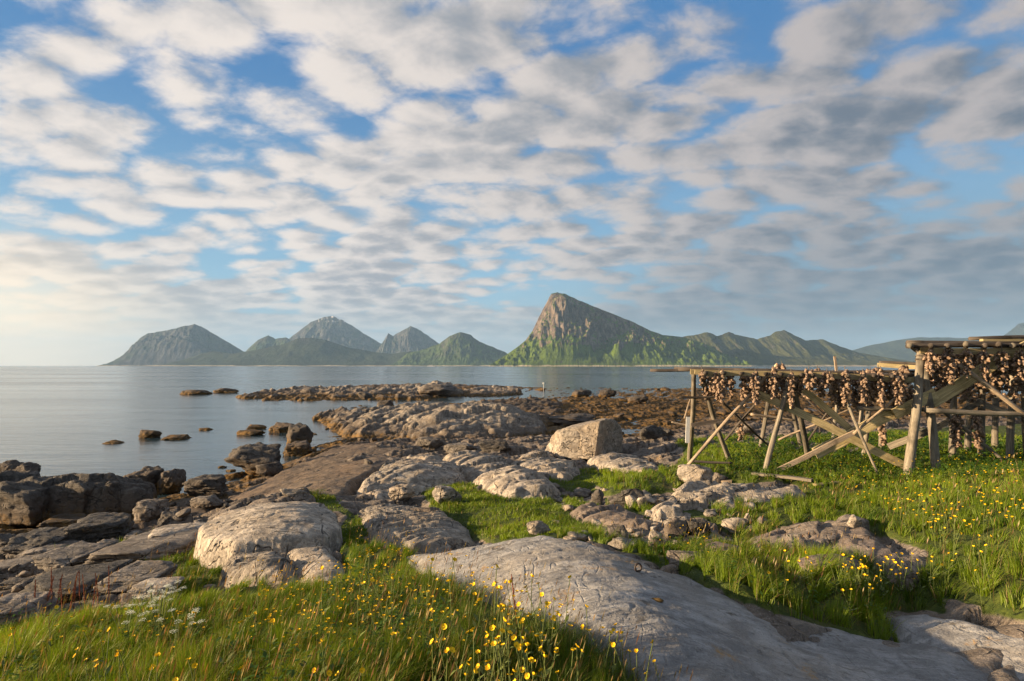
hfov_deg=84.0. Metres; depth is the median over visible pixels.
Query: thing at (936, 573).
buttercup
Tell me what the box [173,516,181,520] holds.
stone
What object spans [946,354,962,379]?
fish head bunch
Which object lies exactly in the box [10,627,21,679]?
buttercup
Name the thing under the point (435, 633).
buttercup
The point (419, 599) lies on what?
buttercup
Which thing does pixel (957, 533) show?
buttercup
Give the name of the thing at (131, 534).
stone
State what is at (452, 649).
buttercup
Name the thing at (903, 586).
buttercup
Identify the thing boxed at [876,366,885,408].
fish head bunch
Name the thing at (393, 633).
buttercup
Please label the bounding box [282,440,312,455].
rock
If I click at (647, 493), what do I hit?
stone
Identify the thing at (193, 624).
wildflowers
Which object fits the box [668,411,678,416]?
stone
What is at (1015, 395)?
fish head bunch
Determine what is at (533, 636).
buttercup
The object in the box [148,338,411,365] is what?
hills
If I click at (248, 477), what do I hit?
stone
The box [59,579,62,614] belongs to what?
sorrel
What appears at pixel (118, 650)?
buttercup
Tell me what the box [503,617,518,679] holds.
buttercup
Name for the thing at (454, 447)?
rock
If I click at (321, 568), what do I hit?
buttercup
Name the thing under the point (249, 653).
buttercup
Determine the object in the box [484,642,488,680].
buttercup
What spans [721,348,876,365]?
hills
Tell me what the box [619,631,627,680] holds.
buttercup
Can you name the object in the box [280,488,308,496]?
rock
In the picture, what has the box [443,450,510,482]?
pale outcrop
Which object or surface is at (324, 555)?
grey slab
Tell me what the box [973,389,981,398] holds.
fish head bunch
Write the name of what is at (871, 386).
fish head bunch
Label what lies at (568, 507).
stone
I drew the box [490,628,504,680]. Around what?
buttercup
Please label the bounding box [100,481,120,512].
rock block
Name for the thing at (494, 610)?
buttercup
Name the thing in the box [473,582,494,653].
buttercup
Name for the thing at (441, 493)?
rock
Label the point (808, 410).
stone
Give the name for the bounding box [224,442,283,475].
boulder
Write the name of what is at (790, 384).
fish head bunch
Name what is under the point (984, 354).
fish head bunch
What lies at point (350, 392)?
skerry
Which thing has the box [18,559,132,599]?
boulder
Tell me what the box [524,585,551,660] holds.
buttercup
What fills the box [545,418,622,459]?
boulder
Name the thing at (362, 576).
buttercup
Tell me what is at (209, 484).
rock
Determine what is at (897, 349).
mountain
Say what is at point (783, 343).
hills
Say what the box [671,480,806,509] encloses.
pale ledge
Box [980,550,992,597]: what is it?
buttercup
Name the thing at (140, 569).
boulder
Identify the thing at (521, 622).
buttercup
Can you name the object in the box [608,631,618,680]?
buttercup
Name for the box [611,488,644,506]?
rock
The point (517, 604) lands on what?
buttercup
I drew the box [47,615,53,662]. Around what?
buttercup
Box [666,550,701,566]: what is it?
boulder
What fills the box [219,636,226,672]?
buttercup
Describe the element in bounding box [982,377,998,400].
fish head bunch
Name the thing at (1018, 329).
mountain
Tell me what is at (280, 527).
rounded slab
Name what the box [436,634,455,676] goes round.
buttercup
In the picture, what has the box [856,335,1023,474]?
drying rack
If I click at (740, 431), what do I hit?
fish head bunch
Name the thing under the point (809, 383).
fish head bunch
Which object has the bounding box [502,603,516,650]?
buttercup
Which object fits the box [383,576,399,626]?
buttercup
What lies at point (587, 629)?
buttercup
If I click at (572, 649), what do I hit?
buttercup
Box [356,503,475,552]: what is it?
cracked slab
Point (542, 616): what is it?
buttercup
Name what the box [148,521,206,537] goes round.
boulder
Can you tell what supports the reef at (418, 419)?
in the sea
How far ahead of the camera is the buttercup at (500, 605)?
2.60 m
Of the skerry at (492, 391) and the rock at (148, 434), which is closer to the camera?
the rock at (148, 434)
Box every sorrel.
[50,566,52,594]
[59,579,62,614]
[69,572,77,610]
[78,572,80,603]
[82,574,85,610]
[92,581,95,607]
[95,573,98,605]
[108,565,109,604]
[511,574,518,639]
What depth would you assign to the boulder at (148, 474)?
18.74 m
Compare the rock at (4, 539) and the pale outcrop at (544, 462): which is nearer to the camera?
the rock at (4, 539)
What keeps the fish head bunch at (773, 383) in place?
hanging from the drying rack at (857, 434)
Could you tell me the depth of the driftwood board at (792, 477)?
11.10 m
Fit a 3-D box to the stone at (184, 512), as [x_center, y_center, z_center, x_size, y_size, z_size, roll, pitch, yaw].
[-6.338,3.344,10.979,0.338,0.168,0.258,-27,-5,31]
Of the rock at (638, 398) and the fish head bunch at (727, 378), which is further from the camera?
the rock at (638, 398)
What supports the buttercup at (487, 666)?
on the ground at (992, 613)
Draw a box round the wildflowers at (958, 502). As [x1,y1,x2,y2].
[844,451,1023,549]
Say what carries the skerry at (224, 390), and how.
in the sea
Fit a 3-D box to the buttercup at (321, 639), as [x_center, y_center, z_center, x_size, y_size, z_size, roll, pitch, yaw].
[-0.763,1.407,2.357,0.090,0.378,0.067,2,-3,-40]
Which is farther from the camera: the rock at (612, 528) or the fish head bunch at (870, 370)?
the fish head bunch at (870, 370)
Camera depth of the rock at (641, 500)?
9.36 m
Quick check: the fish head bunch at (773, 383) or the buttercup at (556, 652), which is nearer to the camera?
the buttercup at (556, 652)
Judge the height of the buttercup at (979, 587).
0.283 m
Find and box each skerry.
[180,390,212,394]
[213,388,238,392]
[236,380,464,400]
[463,385,522,396]
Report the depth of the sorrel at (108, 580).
5.53 m
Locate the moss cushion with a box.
[651,598,663,602]
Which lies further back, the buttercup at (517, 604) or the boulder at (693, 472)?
the boulder at (693, 472)
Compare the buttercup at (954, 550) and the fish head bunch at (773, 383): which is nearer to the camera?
the buttercup at (954, 550)
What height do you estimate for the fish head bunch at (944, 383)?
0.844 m
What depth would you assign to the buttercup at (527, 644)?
2.44 m
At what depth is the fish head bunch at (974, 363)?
12.29 m
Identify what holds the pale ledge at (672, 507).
on the ground at (992, 613)
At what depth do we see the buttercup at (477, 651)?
2.34 m
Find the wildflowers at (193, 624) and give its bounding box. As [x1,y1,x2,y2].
[9,576,330,671]
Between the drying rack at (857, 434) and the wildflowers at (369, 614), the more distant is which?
the drying rack at (857, 434)
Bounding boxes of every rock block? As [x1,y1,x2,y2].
[0,481,49,525]
[62,480,108,512]
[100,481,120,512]
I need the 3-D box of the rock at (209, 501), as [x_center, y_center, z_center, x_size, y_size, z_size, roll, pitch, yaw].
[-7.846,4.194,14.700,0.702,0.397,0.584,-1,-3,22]
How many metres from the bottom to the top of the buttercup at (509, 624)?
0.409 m
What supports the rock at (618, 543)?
on the ground at (992, 613)
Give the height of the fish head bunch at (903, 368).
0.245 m
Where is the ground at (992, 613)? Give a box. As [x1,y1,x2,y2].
[0,383,1023,680]
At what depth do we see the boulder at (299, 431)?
29.73 m
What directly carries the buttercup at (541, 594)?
on the ground at (992, 613)
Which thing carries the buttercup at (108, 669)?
on the ground at (992, 613)
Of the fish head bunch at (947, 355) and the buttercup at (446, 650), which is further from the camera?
the fish head bunch at (947, 355)
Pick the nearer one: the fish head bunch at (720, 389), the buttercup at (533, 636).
the buttercup at (533, 636)
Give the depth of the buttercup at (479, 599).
2.59 m
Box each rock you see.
[0,533,16,550]
[0,553,42,578]
[0,577,35,590]
[14,539,79,557]
[36,512,88,527]
[84,529,198,564]
[97,538,120,545]
[102,440,123,443]
[138,430,161,437]
[157,511,178,525]
[161,434,191,439]
[182,474,228,496]
[190,494,224,508]
[236,429,265,435]
[246,424,266,429]
[269,422,293,432]
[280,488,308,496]
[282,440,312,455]
[357,392,371,399]
[377,400,393,405]
[388,484,414,500]
[416,436,443,447]
[417,384,455,395]
[432,485,461,503]
[444,442,476,453]
[478,439,510,451]
[526,520,550,534]
[547,413,595,426]
[567,531,586,539]
[571,390,591,396]
[574,487,591,497]
[591,489,603,504]
[598,389,616,397]
[607,524,627,538]
[607,537,629,550]
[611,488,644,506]
[625,495,636,507]
[627,395,648,402]
[637,496,647,507]
[639,425,660,439]
[648,529,663,546]
[659,427,673,437]
[663,518,686,539]
[685,519,711,536]
[701,541,739,552]
[710,472,727,482]
[721,517,747,533]
[735,424,756,436]
[750,555,784,569]
[757,516,768,525]
[798,553,861,573]
[847,514,861,527]
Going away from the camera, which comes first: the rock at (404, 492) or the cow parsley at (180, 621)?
the cow parsley at (180, 621)
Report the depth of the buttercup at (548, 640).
2.92 m
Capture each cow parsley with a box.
[103,602,146,644]
[132,580,184,636]
[157,608,205,645]
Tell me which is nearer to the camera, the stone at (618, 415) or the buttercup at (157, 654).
the buttercup at (157, 654)
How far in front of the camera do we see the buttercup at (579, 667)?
2.72 m
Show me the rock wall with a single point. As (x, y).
(132, 492)
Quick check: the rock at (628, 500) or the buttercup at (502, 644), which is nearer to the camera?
the buttercup at (502, 644)
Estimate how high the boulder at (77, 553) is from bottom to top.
0.250 m
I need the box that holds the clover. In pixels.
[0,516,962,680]
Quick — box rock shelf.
[888,614,1023,680]
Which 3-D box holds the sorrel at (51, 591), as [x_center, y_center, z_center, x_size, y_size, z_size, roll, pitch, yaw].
[-4.535,2.427,5.605,0.033,0.403,0.024,0,-3,0]
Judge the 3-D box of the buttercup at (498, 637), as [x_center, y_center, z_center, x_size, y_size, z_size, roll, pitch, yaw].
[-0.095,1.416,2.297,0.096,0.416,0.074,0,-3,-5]
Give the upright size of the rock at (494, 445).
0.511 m
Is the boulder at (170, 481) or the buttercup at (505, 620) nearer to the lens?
the buttercup at (505, 620)
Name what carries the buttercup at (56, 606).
on the ground at (992, 613)
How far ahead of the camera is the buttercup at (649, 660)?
2.74 m
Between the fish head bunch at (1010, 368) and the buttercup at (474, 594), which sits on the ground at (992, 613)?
the buttercup at (474, 594)
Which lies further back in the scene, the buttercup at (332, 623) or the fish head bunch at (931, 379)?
the fish head bunch at (931, 379)
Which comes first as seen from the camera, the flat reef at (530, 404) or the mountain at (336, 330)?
the flat reef at (530, 404)
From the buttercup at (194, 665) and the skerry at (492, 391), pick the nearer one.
the buttercup at (194, 665)
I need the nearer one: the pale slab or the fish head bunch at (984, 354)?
the fish head bunch at (984, 354)
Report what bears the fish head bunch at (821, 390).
hanging from the drying rack at (857, 434)
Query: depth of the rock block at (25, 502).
14.39 m
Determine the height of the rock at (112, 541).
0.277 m
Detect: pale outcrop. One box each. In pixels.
[356,454,466,499]
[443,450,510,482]
[511,450,579,481]
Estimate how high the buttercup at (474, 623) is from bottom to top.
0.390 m
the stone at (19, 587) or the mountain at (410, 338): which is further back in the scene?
the mountain at (410, 338)
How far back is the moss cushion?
3.80 m
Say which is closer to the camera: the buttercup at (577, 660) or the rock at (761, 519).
the buttercup at (577, 660)
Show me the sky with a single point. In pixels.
(849, 174)
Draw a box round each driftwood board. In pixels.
[751,472,813,481]
[812,481,838,486]
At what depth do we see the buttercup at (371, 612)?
3.00 m
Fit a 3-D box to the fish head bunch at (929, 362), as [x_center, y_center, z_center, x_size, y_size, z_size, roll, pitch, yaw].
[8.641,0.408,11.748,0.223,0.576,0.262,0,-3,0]
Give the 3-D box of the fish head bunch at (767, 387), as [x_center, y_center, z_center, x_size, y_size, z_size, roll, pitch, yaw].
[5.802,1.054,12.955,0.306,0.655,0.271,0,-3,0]
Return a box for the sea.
[0,366,1020,528]
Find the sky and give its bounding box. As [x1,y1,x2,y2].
[0,0,1023,365]
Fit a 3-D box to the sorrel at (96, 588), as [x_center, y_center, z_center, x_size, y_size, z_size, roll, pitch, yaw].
[-4.000,2.422,5.485,0.052,0.365,0.028,0,-3,0]
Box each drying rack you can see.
[650,356,926,474]
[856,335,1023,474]
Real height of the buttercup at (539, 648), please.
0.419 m
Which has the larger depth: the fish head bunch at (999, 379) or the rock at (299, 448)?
the rock at (299, 448)
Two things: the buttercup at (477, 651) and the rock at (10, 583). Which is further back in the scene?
the rock at (10, 583)
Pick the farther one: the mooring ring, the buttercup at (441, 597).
the mooring ring
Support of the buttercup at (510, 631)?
on the ground at (992, 613)
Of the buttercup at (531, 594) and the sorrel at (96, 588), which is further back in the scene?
the sorrel at (96, 588)
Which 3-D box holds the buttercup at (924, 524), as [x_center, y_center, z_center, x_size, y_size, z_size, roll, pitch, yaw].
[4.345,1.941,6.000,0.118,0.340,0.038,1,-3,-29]
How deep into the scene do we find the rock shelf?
4.17 m
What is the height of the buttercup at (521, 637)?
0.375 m
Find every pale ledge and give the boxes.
[651,497,699,524]
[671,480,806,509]
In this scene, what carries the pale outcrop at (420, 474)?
on the ground at (992, 613)
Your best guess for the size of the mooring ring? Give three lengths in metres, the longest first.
0.082 x 0.074 x 0.022 m
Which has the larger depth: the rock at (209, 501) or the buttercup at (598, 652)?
the rock at (209, 501)
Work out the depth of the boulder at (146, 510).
13.08 m
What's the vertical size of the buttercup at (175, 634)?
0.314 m
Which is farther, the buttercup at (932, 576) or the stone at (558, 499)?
the stone at (558, 499)
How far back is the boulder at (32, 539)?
10.19 m
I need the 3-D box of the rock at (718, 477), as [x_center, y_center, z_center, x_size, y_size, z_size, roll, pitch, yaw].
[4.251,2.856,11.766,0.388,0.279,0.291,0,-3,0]
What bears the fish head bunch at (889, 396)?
hanging from the drying rack at (857, 434)
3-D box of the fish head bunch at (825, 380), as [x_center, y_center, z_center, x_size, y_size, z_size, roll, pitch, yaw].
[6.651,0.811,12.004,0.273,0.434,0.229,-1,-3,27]
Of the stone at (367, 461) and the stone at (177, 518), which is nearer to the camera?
the stone at (177, 518)
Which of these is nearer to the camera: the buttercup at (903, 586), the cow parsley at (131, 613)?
the cow parsley at (131, 613)
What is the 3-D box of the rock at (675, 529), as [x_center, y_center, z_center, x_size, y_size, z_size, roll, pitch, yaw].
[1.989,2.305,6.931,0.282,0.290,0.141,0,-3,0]
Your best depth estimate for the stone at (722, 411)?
47.41 m
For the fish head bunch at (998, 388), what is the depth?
14.06 m
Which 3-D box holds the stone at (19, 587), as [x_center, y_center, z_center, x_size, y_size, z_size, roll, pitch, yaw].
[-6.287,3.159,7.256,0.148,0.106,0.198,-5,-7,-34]
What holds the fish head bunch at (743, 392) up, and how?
hanging from the drying rack at (857, 434)
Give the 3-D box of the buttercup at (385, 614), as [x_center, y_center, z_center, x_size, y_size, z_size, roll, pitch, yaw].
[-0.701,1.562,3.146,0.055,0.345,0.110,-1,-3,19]
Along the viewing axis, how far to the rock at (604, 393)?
73.95 m
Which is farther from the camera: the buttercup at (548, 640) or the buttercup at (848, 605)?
the buttercup at (848, 605)
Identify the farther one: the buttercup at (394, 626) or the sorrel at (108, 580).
the sorrel at (108, 580)
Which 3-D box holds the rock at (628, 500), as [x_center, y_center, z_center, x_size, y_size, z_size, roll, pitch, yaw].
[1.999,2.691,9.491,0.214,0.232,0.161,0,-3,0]
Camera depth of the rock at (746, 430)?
23.37 m
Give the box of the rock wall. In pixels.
[0,470,157,525]
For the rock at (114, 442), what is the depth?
30.69 m
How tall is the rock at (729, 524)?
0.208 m
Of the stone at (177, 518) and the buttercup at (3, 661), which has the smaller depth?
the buttercup at (3, 661)
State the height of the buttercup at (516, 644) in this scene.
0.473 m
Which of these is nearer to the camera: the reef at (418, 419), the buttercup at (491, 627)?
the buttercup at (491, 627)
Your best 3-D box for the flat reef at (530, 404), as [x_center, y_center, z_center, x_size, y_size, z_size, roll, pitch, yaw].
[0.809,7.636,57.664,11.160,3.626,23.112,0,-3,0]
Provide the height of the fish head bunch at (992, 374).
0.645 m
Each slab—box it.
[193,501,342,568]
[218,551,297,590]
[286,546,345,588]
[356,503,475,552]
[406,535,988,680]
[472,465,560,500]
[586,451,658,473]
[746,523,927,591]
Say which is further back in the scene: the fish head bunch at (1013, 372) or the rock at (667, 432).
the rock at (667, 432)
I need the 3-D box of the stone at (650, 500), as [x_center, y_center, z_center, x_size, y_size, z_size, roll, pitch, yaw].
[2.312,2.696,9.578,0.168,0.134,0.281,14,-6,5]
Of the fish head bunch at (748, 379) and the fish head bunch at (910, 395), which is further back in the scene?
the fish head bunch at (748, 379)
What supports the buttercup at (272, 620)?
on the ground at (992, 613)
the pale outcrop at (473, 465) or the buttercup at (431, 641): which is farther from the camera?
the pale outcrop at (473, 465)
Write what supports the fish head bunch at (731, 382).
hanging from the drying rack at (857, 434)
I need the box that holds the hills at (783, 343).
[684,330,911,364]
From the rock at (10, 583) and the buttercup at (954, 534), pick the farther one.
the rock at (10, 583)
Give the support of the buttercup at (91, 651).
on the ground at (992, 613)
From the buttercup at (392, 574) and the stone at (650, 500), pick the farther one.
the stone at (650, 500)
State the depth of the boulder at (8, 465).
20.75 m
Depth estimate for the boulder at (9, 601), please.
5.40 m
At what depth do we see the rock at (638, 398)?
60.92 m
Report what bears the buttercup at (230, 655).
on the ground at (992, 613)
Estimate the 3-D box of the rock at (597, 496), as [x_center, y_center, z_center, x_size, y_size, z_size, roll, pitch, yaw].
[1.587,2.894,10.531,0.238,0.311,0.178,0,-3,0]
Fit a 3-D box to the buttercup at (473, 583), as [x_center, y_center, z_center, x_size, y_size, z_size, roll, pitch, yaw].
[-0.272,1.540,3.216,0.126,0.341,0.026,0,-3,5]
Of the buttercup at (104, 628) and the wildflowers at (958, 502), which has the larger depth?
the wildflowers at (958, 502)
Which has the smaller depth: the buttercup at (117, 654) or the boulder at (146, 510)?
the buttercup at (117, 654)
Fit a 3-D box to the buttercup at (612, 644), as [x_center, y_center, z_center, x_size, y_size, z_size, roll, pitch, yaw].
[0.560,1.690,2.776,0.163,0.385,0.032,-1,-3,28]
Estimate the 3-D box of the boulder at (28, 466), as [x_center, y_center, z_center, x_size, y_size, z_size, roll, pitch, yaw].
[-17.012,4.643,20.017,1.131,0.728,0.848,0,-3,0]
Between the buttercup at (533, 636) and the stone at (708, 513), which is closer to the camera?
the buttercup at (533, 636)
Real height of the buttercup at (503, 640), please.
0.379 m
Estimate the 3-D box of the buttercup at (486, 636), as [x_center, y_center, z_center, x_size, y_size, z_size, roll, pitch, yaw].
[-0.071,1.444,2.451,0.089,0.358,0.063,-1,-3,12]
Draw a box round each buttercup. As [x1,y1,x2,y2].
[1,633,11,677]
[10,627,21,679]
[42,605,58,654]
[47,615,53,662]
[67,648,77,680]
[82,630,101,677]
[98,629,114,671]
[99,627,110,680]
[103,604,113,646]
[115,652,119,680]
[117,649,128,680]
[154,652,160,680]
[171,613,180,657]
[191,663,196,680]
[216,616,249,679]
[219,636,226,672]
[228,607,236,653]
[239,620,250,680]
[253,592,260,635]
[259,618,279,666]
[264,617,277,642]
[308,622,334,676]
[313,566,330,647]
[316,638,338,680]
[349,595,365,643]
[352,551,370,602]
[359,667,364,680]
[361,581,383,647]
[370,578,395,633]
[378,591,390,641]
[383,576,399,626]
[384,573,393,627]
[384,598,395,632]
[386,548,399,590]
[388,632,395,680]
[412,576,420,615]
[423,557,433,612]
[429,638,434,680]
[430,608,439,660]
[435,623,446,680]
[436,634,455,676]
[439,557,456,623]
[444,647,448,680]
[448,579,456,626]
[450,646,460,679]
[455,582,474,625]
[456,630,468,674]
[460,592,475,647]
[463,626,482,680]
[472,585,486,636]
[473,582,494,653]
[475,649,479,680]
[477,598,496,676]
[479,631,490,680]
[480,625,495,664]
[483,625,507,678]
[484,634,503,678]
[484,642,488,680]
[485,664,489,680]
[489,604,501,663]
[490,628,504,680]
[490,641,500,680]
[491,604,509,646]
[492,564,498,639]
[492,635,499,680]
[494,581,517,647]
[494,585,499,661]
[494,606,503,680]
[494,623,511,672]
[496,641,502,680]
[497,630,512,680]
[500,608,504,679]
[501,605,512,678]
[501,643,505,678]
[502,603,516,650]
[503,580,519,650]
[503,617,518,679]
[508,580,522,627]
[510,602,519,661]
[511,634,523,680]
[514,609,526,679]
[514,642,520,680]
[519,620,526,677]
[520,608,547,679]
[520,643,526,672]
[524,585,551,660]
[524,592,543,656]
[524,673,529,680]
[525,574,537,615]
[525,642,535,680]
[528,612,552,679]
[534,634,550,680]
[536,582,549,653]
[538,601,548,664]
[538,646,547,680]
[541,612,551,652]
[546,597,557,655]
[546,614,561,675]
[547,615,555,669]
[549,651,558,680]
[552,611,560,646]
[560,575,570,632]
[570,647,575,680]
[575,643,578,680]
[575,649,583,680]
[579,624,589,657]
[581,604,597,659]
[588,629,613,679]
[603,630,612,667]
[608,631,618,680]
[611,642,625,680]
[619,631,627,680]
[640,639,653,680]
[778,579,790,610]
[841,588,856,628]
[900,567,907,606]
[920,509,925,540]
[922,563,942,589]
[927,556,939,587]
[945,532,961,570]
[947,519,965,552]
[950,516,956,548]
[974,570,986,605]
[980,544,986,583]
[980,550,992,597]
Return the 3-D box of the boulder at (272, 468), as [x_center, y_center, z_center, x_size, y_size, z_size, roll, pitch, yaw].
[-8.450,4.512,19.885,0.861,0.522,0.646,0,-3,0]
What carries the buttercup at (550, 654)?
on the ground at (992, 613)
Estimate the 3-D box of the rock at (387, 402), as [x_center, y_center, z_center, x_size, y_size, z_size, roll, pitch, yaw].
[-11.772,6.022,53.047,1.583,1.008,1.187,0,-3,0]
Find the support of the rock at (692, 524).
on the ground at (992, 613)
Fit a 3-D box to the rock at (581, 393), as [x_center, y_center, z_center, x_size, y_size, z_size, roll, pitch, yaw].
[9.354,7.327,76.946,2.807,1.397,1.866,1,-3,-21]
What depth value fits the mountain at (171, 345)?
6313.77 m
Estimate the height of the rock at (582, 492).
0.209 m
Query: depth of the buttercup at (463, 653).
2.45 m
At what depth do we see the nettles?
13.19 m
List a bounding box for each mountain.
[98,324,243,365]
[247,336,290,350]
[289,316,380,351]
[377,326,438,353]
[389,332,506,365]
[490,292,752,365]
[852,337,978,361]
[1005,323,1023,334]
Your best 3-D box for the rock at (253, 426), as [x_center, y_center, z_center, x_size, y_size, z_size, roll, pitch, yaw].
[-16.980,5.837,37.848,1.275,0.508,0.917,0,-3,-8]
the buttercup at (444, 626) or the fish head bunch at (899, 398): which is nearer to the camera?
the buttercup at (444, 626)
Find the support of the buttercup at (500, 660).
on the ground at (992, 613)
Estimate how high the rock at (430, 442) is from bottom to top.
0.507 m
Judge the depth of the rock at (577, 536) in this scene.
6.50 m
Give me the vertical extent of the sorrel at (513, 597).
0.404 m
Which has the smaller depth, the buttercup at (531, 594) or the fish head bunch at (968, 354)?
the buttercup at (531, 594)
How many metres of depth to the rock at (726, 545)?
6.04 m
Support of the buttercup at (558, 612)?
on the ground at (992, 613)
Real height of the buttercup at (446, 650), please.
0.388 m
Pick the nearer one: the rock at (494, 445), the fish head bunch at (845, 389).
the fish head bunch at (845, 389)
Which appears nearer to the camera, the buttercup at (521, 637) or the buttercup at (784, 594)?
the buttercup at (521, 637)
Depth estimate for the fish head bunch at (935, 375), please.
12.30 m
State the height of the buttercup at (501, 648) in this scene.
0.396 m
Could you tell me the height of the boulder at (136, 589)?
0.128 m
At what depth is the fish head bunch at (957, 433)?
12.50 m
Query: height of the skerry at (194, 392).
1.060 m
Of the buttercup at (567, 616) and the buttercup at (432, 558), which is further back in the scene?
the buttercup at (432, 558)
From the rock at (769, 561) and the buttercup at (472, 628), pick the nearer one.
the buttercup at (472, 628)
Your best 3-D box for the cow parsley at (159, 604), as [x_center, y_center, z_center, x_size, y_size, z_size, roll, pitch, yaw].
[-2.565,1.970,4.118,0.314,0.410,0.338,0,-3,0]
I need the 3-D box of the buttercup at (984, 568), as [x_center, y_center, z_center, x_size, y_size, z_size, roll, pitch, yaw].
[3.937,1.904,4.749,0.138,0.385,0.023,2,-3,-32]
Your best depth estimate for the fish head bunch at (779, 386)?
12.56 m
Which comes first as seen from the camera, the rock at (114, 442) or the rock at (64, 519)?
the rock at (64, 519)
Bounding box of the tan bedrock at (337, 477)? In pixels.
[227,443,401,502]
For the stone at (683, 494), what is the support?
on the ground at (992, 613)
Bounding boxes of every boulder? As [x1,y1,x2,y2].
[0,460,23,471]
[0,527,67,557]
[0,591,59,628]
[13,462,40,472]
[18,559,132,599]
[31,540,110,571]
[63,512,134,542]
[91,560,177,592]
[123,465,163,490]
[127,576,184,600]
[132,498,169,523]
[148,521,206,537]
[157,469,185,494]
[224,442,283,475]
[255,462,282,476]
[286,422,312,445]
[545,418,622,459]
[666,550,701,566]
[677,464,711,482]
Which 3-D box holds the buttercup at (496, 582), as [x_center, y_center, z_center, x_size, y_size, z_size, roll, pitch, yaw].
[-0.031,1.478,3.030,0.160,0.425,0.033,2,-3,-34]
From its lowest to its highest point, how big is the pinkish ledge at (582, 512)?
1.022 m
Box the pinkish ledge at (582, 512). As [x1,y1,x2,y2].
[570,502,651,530]
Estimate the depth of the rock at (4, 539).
10.39 m
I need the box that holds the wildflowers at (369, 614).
[250,523,708,677]
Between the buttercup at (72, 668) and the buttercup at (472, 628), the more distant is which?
the buttercup at (72, 668)
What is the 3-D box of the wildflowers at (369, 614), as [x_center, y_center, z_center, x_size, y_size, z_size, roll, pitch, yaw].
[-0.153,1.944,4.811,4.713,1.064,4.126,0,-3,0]
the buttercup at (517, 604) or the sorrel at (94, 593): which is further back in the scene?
the sorrel at (94, 593)
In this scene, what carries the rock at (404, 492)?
on the ground at (992, 613)
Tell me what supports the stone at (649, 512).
on the ground at (992, 613)
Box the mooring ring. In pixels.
[634,563,641,572]
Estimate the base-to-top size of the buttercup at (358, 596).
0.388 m
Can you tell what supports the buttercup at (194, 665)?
on the ground at (992, 613)
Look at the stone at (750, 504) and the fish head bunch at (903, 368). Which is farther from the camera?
the fish head bunch at (903, 368)
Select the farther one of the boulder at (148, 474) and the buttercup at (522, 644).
the boulder at (148, 474)
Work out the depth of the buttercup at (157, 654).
2.45 m
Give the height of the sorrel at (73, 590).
0.401 m
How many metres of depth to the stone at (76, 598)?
6.14 m
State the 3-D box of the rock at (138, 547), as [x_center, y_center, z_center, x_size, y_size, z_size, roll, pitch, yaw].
[-5.458,3.152,8.739,1.355,0.282,1.559,0,-3,0]
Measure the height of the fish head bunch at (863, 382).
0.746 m
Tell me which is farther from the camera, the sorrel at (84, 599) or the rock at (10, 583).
the rock at (10, 583)
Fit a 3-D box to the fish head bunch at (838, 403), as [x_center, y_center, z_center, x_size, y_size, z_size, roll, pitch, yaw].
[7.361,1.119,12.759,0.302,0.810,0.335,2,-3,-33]
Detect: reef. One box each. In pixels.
[312,400,547,439]
[480,396,562,413]
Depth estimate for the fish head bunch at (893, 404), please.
12.65 m
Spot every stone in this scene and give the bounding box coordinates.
[8,564,18,572]
[11,582,26,592]
[18,570,33,576]
[70,596,81,601]
[123,530,141,540]
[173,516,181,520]
[176,508,190,517]
[194,519,207,521]
[246,475,253,479]
[364,458,372,463]
[553,496,562,502]
[561,505,573,510]
[563,536,576,540]
[591,518,601,524]
[613,413,624,416]
[643,489,650,495]
[645,510,651,516]
[646,496,655,503]
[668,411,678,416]
[677,492,691,497]
[703,509,717,516]
[716,409,726,415]
[743,502,755,508]
[804,408,813,412]
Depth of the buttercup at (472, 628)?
2.40 m
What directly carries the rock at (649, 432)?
on the ground at (992, 613)
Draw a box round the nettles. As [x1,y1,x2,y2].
[723,431,1023,480]
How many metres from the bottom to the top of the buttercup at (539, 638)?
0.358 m
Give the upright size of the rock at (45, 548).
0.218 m
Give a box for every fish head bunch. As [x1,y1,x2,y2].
[698,366,705,385]
[701,376,713,400]
[711,369,727,403]
[724,376,731,386]
[728,376,735,398]
[736,423,744,440]
[739,376,748,406]
[745,376,754,397]
[749,369,760,405]
[759,376,765,388]
[761,376,772,394]
[768,368,778,398]
[771,363,779,368]
[775,377,785,406]
[779,362,785,368]
[787,372,795,408]
[793,377,802,395]
[801,366,816,390]
[817,378,825,397]
[820,369,834,388]
[828,370,837,401]
[834,379,846,408]
[839,366,851,406]
[850,370,863,411]
[856,369,867,403]
[860,380,877,405]
[865,367,875,372]
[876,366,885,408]
[877,423,886,445]
[883,372,892,400]
[888,370,897,406]
[891,369,908,404]
[899,364,909,372]
[902,372,913,416]
[922,348,936,373]
[929,354,942,383]
[929,355,935,383]
[937,354,949,387]
[940,348,956,384]
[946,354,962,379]
[948,414,965,447]
[958,358,972,400]
[959,347,974,378]
[968,354,978,369]
[968,382,983,402]
[970,415,985,449]
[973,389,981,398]
[976,348,990,378]
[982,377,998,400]
[983,354,997,377]
[987,376,1000,396]
[989,373,1004,387]
[991,356,1002,376]
[993,346,1009,372]
[998,378,1008,401]
[1001,373,1008,390]
[1004,359,1014,374]
[1006,360,1023,402]
[1011,346,1023,380]
[1011,357,1019,374]
[1018,359,1023,395]
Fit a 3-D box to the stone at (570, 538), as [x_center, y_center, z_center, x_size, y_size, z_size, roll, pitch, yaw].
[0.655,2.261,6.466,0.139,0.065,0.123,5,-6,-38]
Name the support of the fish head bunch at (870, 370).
on the drying rack at (857, 434)
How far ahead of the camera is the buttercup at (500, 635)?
2.52 m
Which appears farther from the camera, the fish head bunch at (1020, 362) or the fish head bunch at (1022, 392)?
the fish head bunch at (1022, 392)
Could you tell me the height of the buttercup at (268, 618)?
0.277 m

